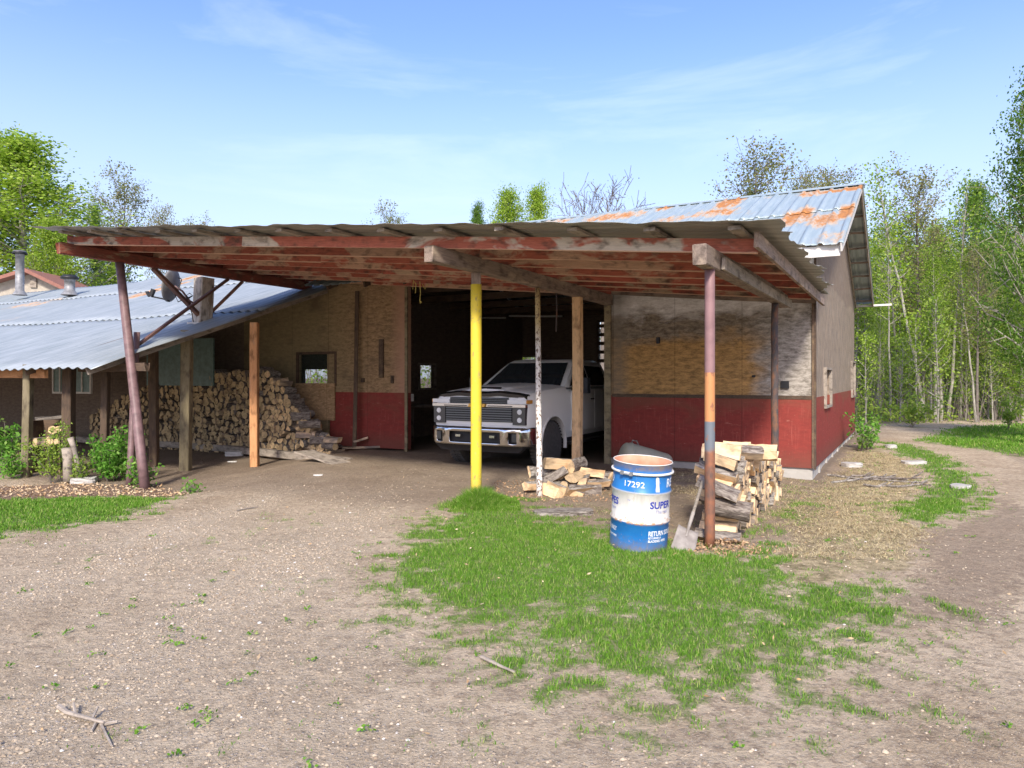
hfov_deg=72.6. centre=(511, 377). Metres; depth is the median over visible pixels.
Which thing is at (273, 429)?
firewood log
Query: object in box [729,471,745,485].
firewood log
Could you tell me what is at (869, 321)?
aspen tree
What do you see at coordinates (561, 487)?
firewood log
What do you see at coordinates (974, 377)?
sapling
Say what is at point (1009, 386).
sapling
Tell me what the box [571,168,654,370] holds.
bare tree
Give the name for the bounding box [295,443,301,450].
firewood log
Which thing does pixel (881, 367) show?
sapling
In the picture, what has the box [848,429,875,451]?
shrub
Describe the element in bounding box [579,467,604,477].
firewood log
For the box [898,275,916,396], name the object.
aspen tree
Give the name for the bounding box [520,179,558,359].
poplar tree
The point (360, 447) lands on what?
scrap board
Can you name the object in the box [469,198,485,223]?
poplar tree
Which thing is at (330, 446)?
firewood log
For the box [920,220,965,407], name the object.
aspen tree
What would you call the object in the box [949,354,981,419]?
sapling
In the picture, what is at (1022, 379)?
poplar tree
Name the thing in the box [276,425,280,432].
firewood log
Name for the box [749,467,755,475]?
firewood log
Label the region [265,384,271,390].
firewood log
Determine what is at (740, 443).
firewood log
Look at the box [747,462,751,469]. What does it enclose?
firewood log
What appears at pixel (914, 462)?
flat stone
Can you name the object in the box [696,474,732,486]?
firewood log
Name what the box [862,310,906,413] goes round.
sapling
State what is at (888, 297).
aspen tree
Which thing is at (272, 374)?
firewood log
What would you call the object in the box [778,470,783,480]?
firewood log
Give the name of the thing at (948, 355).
sapling
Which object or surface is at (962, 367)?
sapling
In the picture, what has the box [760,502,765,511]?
firewood log
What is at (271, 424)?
firewood log
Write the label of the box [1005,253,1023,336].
aspen tree
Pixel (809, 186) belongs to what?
poplar tree
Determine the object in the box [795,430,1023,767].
dirt track
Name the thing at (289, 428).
firewood log
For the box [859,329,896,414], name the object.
sapling
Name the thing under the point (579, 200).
bare tree
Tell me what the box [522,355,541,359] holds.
window
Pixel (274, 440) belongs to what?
firewood log
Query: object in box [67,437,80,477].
tree stump
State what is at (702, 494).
firewood log
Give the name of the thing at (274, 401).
firewood log
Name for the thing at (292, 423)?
firewood log
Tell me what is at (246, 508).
fallen branch
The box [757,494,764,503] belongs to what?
firewood log
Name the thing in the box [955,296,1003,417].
sapling
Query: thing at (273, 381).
firewood log
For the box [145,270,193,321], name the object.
satellite dish
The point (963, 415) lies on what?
aspen tree
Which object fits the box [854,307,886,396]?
sapling
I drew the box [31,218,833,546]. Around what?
carport canopy
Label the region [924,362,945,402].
sapling
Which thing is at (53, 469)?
shrub
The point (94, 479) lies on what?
field stone
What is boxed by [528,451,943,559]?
dry grass
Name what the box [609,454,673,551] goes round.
steel drum
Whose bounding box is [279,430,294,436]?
firewood log
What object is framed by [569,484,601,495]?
firewood log
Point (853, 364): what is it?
window
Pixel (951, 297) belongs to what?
aspen tree
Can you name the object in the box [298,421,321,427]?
firewood log
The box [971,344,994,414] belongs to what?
sapling
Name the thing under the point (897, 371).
sapling
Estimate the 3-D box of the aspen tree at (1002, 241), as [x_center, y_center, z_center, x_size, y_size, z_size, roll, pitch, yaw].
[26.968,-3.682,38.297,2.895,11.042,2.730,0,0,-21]
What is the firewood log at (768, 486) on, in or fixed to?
on the firewood log
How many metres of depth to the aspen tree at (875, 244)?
27.97 m
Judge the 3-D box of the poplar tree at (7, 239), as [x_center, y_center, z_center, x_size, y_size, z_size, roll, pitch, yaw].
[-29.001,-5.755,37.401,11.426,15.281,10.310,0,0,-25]
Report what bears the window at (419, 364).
in the garage
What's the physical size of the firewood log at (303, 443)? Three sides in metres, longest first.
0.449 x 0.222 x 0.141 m
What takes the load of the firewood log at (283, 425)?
on the firewood log at (278, 430)
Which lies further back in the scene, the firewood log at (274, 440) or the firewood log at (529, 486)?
the firewood log at (274, 440)
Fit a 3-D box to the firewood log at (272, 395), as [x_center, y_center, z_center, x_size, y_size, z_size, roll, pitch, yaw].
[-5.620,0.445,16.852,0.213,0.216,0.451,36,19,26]
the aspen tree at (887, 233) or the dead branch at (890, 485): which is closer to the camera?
the dead branch at (890, 485)
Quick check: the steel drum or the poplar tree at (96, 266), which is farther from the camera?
the poplar tree at (96, 266)
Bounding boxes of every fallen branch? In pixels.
[56,702,117,746]
[236,506,258,510]
[480,655,514,672]
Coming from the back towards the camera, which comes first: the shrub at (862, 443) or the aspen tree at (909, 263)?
the aspen tree at (909, 263)
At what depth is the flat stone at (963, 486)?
10.88 m
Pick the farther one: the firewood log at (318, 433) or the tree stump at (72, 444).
the firewood log at (318, 433)
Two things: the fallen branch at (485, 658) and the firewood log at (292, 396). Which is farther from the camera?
the firewood log at (292, 396)
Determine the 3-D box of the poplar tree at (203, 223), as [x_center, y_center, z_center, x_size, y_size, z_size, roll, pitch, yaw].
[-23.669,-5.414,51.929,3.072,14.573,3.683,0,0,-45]
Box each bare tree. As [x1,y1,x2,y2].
[548,172,614,215]
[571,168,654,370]
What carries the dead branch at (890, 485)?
on the ground at (216, 475)
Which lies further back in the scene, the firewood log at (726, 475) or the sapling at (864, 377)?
the sapling at (864, 377)
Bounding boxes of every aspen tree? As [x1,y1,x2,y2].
[854,212,909,406]
[854,213,943,406]
[854,227,876,385]
[854,272,896,360]
[858,237,903,393]
[858,297,899,418]
[861,156,927,421]
[864,258,911,397]
[867,194,920,418]
[870,238,914,419]
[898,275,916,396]
[899,236,915,317]
[901,214,950,338]
[901,244,959,421]
[904,222,952,329]
[912,245,949,400]
[914,266,960,420]
[915,222,953,280]
[915,258,956,419]
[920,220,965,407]
[930,270,966,402]
[932,168,999,420]
[940,254,984,418]
[941,229,1004,421]
[943,227,970,312]
[943,248,973,400]
[945,290,987,417]
[948,252,983,421]
[968,275,1002,415]
[977,208,1021,340]
[979,253,1009,397]
[986,174,1023,417]
[986,265,1009,397]
[992,222,1023,371]
[992,297,1022,408]
[997,284,1023,393]
[998,224,1023,308]
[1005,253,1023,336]
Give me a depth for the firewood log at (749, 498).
8.04 m
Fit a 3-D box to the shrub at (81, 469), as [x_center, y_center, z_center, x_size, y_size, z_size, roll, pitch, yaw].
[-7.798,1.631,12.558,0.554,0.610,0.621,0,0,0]
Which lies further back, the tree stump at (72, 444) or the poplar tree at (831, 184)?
the poplar tree at (831, 184)
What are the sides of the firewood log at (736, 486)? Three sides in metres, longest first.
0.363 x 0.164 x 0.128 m
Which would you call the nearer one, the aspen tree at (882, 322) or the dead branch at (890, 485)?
the dead branch at (890, 485)
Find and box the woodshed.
[0,250,444,477]
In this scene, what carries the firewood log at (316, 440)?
on the firewood log
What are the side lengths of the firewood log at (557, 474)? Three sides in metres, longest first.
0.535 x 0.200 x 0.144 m
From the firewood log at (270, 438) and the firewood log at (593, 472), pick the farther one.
the firewood log at (270, 438)
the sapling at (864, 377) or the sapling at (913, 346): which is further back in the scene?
the sapling at (864, 377)
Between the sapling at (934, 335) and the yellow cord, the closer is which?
the yellow cord
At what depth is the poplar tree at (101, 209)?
47.71 m
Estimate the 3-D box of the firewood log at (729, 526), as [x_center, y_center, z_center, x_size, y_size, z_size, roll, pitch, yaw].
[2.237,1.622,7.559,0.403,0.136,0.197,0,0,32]
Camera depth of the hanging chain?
12.39 m
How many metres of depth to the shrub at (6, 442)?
14.18 m
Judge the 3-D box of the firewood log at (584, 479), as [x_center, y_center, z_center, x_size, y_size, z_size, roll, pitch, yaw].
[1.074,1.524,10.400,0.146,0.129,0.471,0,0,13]
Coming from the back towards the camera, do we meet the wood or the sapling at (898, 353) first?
the wood
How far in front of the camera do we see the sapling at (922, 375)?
27.24 m
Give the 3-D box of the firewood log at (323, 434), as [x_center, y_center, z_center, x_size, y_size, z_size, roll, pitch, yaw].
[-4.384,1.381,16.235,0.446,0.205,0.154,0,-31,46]
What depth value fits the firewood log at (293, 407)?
16.45 m
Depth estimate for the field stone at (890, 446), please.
16.68 m
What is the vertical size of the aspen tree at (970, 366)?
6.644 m
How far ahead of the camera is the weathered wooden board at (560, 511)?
8.62 m
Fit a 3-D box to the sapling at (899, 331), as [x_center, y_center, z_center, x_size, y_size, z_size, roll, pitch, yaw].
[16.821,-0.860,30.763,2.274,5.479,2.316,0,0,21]
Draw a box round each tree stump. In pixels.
[61,447,74,481]
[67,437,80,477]
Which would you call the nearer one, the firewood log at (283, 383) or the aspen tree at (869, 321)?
the firewood log at (283, 383)
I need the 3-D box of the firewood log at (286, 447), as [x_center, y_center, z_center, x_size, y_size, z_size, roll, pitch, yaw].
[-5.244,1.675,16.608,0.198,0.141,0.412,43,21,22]
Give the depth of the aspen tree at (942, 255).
37.74 m
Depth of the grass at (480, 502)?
5.85 m
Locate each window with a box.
[52,368,61,393]
[76,368,91,393]
[296,351,336,385]
[418,363,436,389]
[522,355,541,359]
[597,320,603,362]
[823,367,832,408]
[851,361,855,397]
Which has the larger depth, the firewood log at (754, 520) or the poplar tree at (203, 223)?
the poplar tree at (203, 223)
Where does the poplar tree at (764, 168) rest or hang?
on the ground at (216, 475)
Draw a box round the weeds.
[0,534,1014,767]
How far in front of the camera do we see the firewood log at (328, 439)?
15.74 m
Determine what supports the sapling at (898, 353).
on the ground at (216, 475)
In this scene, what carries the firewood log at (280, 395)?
on the firewood log
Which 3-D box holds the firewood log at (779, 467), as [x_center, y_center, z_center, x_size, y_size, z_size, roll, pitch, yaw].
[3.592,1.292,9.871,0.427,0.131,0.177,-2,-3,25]
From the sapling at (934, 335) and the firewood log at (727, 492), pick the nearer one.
the firewood log at (727, 492)
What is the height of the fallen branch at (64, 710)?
0.044 m
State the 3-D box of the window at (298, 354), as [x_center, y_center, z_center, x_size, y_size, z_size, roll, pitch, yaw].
[-4.846,-0.219,17.306,1.317,0.839,0.070,0,0,27]
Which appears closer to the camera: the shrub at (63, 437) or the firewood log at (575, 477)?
the firewood log at (575, 477)
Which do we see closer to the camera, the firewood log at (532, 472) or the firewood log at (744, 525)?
the firewood log at (744, 525)
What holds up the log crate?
on the ground at (216, 475)
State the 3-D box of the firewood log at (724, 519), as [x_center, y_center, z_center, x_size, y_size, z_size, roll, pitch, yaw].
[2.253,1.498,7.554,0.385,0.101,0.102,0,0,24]
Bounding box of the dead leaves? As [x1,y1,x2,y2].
[0,473,1018,748]
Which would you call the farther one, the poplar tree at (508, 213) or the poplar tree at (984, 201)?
the poplar tree at (508, 213)
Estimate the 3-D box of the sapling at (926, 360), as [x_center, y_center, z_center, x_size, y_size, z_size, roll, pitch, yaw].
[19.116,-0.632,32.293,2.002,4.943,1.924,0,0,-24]
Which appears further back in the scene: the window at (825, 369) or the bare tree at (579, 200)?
the bare tree at (579, 200)
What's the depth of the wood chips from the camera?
6.93 m
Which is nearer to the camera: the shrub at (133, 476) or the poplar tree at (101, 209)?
the shrub at (133, 476)
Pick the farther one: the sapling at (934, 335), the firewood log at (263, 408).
the sapling at (934, 335)
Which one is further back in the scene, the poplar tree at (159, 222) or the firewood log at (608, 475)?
the poplar tree at (159, 222)
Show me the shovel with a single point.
(686, 538)
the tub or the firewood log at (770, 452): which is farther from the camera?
the tub
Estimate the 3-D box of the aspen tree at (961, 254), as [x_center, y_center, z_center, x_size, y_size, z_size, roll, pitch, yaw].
[17.430,-3.130,27.104,2.080,9.982,2.181,2,0,0]
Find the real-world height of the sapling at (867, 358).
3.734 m
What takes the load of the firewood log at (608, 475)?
on the firewood log at (605, 482)
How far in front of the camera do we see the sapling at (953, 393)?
30.96 m
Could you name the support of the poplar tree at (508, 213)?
on the ground at (216, 475)
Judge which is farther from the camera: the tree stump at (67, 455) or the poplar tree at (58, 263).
the poplar tree at (58, 263)
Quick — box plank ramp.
[294,450,349,463]
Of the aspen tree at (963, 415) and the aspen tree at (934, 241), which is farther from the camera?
the aspen tree at (934, 241)
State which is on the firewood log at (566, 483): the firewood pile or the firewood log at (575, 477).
the firewood log at (575, 477)
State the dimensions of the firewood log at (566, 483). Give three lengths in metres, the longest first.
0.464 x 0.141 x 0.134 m
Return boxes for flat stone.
[841,462,862,467]
[901,460,926,464]
[949,483,971,488]
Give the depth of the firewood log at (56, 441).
13.62 m
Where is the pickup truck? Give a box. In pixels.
[432,359,603,465]
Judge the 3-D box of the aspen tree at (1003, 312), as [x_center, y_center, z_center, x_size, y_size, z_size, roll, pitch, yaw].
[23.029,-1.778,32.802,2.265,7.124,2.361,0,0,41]
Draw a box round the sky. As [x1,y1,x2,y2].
[0,0,1023,378]
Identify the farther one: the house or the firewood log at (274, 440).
the house
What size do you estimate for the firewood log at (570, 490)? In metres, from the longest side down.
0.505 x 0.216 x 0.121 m
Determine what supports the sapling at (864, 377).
on the ground at (216, 475)
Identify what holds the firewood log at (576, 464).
on the firewood log at (593, 472)
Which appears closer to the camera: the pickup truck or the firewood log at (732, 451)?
the firewood log at (732, 451)
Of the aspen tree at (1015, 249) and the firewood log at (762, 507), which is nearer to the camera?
the firewood log at (762, 507)
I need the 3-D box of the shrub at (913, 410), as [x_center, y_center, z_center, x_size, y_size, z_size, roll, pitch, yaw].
[13.737,0.991,23.977,2.165,1.487,2.285,0,0,0]
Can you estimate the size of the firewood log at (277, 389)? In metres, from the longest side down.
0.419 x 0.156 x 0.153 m
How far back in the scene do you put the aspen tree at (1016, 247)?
38.05 m
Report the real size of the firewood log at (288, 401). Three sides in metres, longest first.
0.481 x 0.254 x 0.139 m
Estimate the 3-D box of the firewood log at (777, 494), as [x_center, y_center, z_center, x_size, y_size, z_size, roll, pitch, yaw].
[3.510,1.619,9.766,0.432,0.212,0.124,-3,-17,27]
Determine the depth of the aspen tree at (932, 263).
27.10 m
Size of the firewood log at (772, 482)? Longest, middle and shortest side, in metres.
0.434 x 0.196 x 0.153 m
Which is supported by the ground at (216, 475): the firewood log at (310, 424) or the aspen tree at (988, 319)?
the aspen tree at (988, 319)
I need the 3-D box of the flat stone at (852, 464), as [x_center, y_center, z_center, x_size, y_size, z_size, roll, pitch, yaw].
[6.547,1.683,13.432,0.370,0.104,0.310,0,0,-10]
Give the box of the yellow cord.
[413,280,427,302]
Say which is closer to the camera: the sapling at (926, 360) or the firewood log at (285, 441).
the firewood log at (285, 441)
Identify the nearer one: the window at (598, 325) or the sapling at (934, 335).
the window at (598, 325)
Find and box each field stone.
[70,476,97,483]
[885,444,896,447]
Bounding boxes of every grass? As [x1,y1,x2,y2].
[0,416,1023,767]
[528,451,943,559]
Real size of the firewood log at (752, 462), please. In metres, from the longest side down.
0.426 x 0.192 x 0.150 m
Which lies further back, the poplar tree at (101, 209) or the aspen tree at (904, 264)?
the poplar tree at (101, 209)
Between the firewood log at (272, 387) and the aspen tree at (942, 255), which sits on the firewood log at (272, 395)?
the firewood log at (272, 387)
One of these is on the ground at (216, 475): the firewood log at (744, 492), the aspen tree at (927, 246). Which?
the aspen tree at (927, 246)
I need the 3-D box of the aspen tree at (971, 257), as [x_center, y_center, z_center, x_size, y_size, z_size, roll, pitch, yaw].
[17.652,-1.834,26.538,2.195,7.234,1.950,0,0,7]
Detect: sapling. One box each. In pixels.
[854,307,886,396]
[854,329,883,423]
[857,354,881,409]
[858,292,907,416]
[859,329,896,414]
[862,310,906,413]
[866,339,894,397]
[868,296,917,393]
[877,334,920,423]
[883,333,913,416]
[884,339,911,410]
[892,309,936,415]
[894,320,948,403]
[896,290,962,394]
[908,315,935,403]
[911,289,967,422]
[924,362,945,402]
[938,310,957,412]
[941,297,998,416]
[943,333,984,397]
[943,354,959,412]
[946,335,983,414]
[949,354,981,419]
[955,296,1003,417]
[958,354,989,403]
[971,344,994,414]
[974,344,1013,421]
[986,321,1023,410]
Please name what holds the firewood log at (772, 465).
on the firewood log at (769, 470)
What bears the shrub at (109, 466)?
on the ground at (216, 475)
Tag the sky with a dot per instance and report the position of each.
(243, 112)
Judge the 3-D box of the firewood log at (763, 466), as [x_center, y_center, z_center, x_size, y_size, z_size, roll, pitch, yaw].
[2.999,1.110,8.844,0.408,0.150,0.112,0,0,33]
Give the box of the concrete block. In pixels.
[225,451,243,455]
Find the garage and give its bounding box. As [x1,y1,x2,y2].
[304,182,891,479]
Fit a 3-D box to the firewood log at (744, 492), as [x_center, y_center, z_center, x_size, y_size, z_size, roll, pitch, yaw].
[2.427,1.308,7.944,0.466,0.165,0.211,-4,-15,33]
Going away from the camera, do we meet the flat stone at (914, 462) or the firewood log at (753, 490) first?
the firewood log at (753, 490)
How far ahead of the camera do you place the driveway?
4.19 m
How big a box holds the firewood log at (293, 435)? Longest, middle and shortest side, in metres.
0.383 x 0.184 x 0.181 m
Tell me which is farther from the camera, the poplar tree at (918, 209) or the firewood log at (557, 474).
the poplar tree at (918, 209)
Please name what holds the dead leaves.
on the ground at (216, 475)
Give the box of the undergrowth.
[306,310,1023,422]
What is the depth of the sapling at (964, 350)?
29.67 m
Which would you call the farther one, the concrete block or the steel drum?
the concrete block
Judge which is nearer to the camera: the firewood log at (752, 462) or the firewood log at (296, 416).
the firewood log at (752, 462)
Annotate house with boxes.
[0,268,88,295]
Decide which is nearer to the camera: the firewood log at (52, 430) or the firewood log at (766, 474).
the firewood log at (766, 474)
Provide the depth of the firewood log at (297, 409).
16.36 m
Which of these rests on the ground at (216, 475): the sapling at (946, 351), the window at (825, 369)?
the sapling at (946, 351)
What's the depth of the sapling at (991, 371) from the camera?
26.95 m
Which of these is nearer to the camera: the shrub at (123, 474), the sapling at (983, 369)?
the shrub at (123, 474)
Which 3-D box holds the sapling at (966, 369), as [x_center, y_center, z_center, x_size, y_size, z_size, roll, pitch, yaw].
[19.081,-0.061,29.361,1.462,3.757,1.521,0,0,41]
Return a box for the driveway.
[0,467,698,767]
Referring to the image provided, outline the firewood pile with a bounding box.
[89,366,275,452]
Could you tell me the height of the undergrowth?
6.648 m
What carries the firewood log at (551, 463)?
on the firewood log at (576, 464)
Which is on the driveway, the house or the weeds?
the weeds
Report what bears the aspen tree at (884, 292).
on the ground at (216, 475)
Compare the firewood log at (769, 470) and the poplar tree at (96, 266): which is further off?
the poplar tree at (96, 266)
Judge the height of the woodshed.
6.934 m
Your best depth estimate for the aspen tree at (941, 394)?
27.25 m
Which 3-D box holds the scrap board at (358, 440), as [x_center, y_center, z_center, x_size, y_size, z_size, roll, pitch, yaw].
[-3.551,1.460,16.400,0.343,0.062,0.083,-15,0,0]
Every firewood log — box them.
[33,437,46,446]
[47,435,54,443]
[48,425,57,433]
[53,438,60,444]
[259,421,265,429]
[260,405,268,410]
[261,431,268,437]
[262,377,269,382]
[264,370,280,377]
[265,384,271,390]
[267,421,277,426]
[267,436,281,442]
[269,392,280,398]
[270,377,288,384]
[270,385,279,392]
[271,398,278,403]
[271,425,276,432]
[271,437,285,442]
[275,380,292,385]
[275,386,290,391]
[275,409,282,413]
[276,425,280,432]
[278,393,284,398]
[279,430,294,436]
[280,387,296,393]
[280,421,286,429]
[283,399,304,404]
[283,438,290,444]
[283,445,291,450]
[284,394,300,399]
[286,426,294,430]
[287,398,304,407]
[289,420,296,425]
[291,405,307,409]
[291,412,310,420]
[291,431,296,439]
[293,406,308,412]
[295,431,315,438]
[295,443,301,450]
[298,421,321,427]
[300,410,314,417]
[300,439,308,447]
[305,427,322,432]
[308,430,322,436]
[309,436,323,444]
[319,432,329,436]
[321,443,337,449]
[323,436,342,442]
[327,449,344,453]
[522,481,535,490]
[527,466,556,478]
[535,466,568,482]
[542,457,571,468]
[543,483,563,497]
[546,480,583,496]
[560,480,570,486]
[564,485,596,495]
[565,471,583,482]
[567,456,587,473]
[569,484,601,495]
[578,474,589,484]
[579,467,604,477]
[587,479,610,486]
[590,471,612,479]
[694,462,738,483]
[695,474,740,502]
[695,527,741,543]
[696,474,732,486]
[699,456,747,473]
[699,519,738,531]
[700,489,740,500]
[701,444,741,460]
[702,510,738,521]
[703,453,737,470]
[715,442,748,444]
[715,497,750,522]
[727,443,763,459]
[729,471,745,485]
[733,483,739,489]
[740,495,745,501]
[741,489,747,498]
[741,521,748,528]
[747,459,753,471]
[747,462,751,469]
[747,491,751,502]
[748,476,759,486]
[749,444,776,460]
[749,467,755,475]
[750,486,755,496]
[751,499,757,513]
[751,502,753,512]
[751,514,757,523]
[754,460,760,472]
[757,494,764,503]
[758,482,761,496]
[759,472,764,481]
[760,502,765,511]
[762,461,765,472]
[764,471,768,480]
[765,468,771,478]
[767,461,774,468]
[767,484,769,498]
[768,496,774,505]
[769,477,776,487]
[774,470,780,478]
[775,486,778,500]
[776,465,781,472]
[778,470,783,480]
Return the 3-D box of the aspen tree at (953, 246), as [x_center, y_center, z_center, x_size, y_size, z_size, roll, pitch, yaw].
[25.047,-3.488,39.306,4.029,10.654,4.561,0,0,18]
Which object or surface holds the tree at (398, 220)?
on the ground at (216, 475)
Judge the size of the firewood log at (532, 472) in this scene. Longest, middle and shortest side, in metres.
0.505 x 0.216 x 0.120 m
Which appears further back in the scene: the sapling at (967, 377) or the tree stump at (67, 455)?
the sapling at (967, 377)
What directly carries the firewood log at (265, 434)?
on the firewood log
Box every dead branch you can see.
[831,474,895,482]
[851,471,922,479]
[863,479,931,487]
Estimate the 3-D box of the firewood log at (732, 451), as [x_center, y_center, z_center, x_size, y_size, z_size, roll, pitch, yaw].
[2.307,0.831,7.697,0.421,0.180,0.100,3,-26,24]
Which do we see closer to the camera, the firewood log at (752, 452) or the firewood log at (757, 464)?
the firewood log at (752, 452)
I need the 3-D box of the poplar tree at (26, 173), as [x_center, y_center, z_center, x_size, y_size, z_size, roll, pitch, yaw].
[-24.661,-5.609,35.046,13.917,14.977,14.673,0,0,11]
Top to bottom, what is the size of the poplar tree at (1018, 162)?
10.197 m
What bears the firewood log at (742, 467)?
on the firewood log at (741, 480)
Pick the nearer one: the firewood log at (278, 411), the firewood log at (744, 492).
the firewood log at (744, 492)
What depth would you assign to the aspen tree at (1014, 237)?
28.00 m
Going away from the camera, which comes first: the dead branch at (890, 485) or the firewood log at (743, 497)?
the firewood log at (743, 497)
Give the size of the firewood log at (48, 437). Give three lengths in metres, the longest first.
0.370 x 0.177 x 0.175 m
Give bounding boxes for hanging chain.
[555,293,556,331]
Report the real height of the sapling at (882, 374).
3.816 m
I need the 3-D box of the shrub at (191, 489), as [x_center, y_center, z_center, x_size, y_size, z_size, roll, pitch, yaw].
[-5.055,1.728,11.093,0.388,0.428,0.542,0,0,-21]
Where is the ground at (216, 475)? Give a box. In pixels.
[0,379,1023,767]
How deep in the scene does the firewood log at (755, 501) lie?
8.12 m
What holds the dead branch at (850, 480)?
on the ground at (216, 475)
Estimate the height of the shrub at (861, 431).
0.938 m
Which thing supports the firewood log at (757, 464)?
on the firewood log
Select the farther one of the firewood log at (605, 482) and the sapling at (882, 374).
the sapling at (882, 374)
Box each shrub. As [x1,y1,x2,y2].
[0,416,21,469]
[0,444,35,479]
[14,427,77,482]
[50,418,71,481]
[63,452,93,480]
[80,425,144,481]
[105,443,136,479]
[119,453,164,487]
[180,476,205,493]
[842,411,886,449]
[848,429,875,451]
[869,385,961,426]
[993,382,1023,428]
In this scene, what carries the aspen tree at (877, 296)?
on the ground at (216, 475)
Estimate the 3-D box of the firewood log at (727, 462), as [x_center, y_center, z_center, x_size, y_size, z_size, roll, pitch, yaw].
[2.253,0.903,7.554,0.356,0.126,0.161,17,-21,31]
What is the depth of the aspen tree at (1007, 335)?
26.96 m
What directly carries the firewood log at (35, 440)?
in the log crate
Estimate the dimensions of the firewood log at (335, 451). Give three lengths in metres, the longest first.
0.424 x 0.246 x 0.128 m
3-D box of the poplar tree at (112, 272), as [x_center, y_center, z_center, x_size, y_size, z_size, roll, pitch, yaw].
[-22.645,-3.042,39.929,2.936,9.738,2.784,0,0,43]
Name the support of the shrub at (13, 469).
on the ground at (216, 475)
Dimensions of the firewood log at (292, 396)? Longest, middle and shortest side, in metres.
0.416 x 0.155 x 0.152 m
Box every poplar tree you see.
[0,121,149,286]
[0,169,81,274]
[4,211,107,285]
[79,182,106,279]
[80,157,156,283]
[83,204,106,284]
[95,261,127,285]
[141,196,180,279]
[171,210,214,225]
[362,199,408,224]
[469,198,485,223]
[478,183,536,359]
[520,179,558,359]
[704,129,816,198]
[780,161,813,190]
[787,157,840,189]
[799,164,877,318]
[872,151,964,405]
[937,174,1011,414]
[939,65,1023,386]
[974,283,1023,420]
[981,291,1023,408]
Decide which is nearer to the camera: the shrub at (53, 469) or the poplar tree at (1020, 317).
the shrub at (53, 469)
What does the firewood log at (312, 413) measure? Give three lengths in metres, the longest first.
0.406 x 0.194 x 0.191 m
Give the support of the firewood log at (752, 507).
on the firewood log
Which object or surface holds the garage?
on the ground at (216, 475)
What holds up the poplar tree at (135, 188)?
on the ground at (216, 475)
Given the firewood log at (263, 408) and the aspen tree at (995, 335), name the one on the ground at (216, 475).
the aspen tree at (995, 335)
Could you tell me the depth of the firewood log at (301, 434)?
16.11 m
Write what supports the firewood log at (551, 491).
on the ground at (216, 475)
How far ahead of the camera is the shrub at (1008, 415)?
22.40 m
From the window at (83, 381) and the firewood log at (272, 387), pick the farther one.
the window at (83, 381)
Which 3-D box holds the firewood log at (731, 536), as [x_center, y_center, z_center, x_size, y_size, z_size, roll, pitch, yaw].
[2.125,1.636,7.196,0.463,0.133,0.228,3,-20,21]
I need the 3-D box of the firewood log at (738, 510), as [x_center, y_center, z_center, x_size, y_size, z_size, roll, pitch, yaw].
[2.282,1.382,7.358,0.452,0.217,0.214,6,-30,23]
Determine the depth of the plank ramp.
14.11 m
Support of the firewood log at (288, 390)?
on the firewood log at (292, 396)
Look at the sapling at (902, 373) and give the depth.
25.77 m
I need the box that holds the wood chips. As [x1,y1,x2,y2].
[494,480,792,558]
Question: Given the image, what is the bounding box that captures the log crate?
[33,415,61,473]
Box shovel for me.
[671,481,703,550]
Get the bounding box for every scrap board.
[342,446,379,448]
[353,437,367,442]
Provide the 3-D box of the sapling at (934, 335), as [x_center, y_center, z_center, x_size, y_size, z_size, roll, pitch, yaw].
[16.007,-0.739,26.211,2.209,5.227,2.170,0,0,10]
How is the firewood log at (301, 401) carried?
on the firewood log
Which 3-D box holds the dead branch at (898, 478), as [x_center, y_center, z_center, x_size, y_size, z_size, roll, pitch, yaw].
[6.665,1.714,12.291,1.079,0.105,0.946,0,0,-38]
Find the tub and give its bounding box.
[618,440,672,468]
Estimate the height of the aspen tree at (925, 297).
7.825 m
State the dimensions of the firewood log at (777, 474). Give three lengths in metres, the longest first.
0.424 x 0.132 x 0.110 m
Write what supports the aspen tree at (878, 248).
on the ground at (216, 475)
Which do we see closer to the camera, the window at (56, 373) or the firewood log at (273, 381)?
the firewood log at (273, 381)
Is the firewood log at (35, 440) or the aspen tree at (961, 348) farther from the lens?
the aspen tree at (961, 348)
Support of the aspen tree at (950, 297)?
on the ground at (216, 475)
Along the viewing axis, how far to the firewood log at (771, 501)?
9.29 m
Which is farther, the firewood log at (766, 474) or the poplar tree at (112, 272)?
the poplar tree at (112, 272)
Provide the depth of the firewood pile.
17.71 m
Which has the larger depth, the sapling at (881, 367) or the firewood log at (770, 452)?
the sapling at (881, 367)
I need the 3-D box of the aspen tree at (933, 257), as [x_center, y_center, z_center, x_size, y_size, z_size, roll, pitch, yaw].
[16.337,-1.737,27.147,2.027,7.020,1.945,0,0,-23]
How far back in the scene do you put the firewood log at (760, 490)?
8.47 m
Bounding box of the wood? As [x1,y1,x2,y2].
[306,241,1019,409]
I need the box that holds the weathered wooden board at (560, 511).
[533,507,593,515]
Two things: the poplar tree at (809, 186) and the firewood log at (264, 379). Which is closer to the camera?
the firewood log at (264, 379)
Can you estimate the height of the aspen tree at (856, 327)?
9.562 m
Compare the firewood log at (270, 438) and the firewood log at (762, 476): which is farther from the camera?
the firewood log at (270, 438)
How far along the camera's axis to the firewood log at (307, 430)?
16.21 m
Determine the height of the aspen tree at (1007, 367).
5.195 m
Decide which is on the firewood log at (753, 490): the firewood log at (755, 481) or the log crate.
the firewood log at (755, 481)
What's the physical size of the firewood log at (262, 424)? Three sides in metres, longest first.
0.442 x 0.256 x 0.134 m
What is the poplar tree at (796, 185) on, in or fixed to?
on the ground at (216, 475)

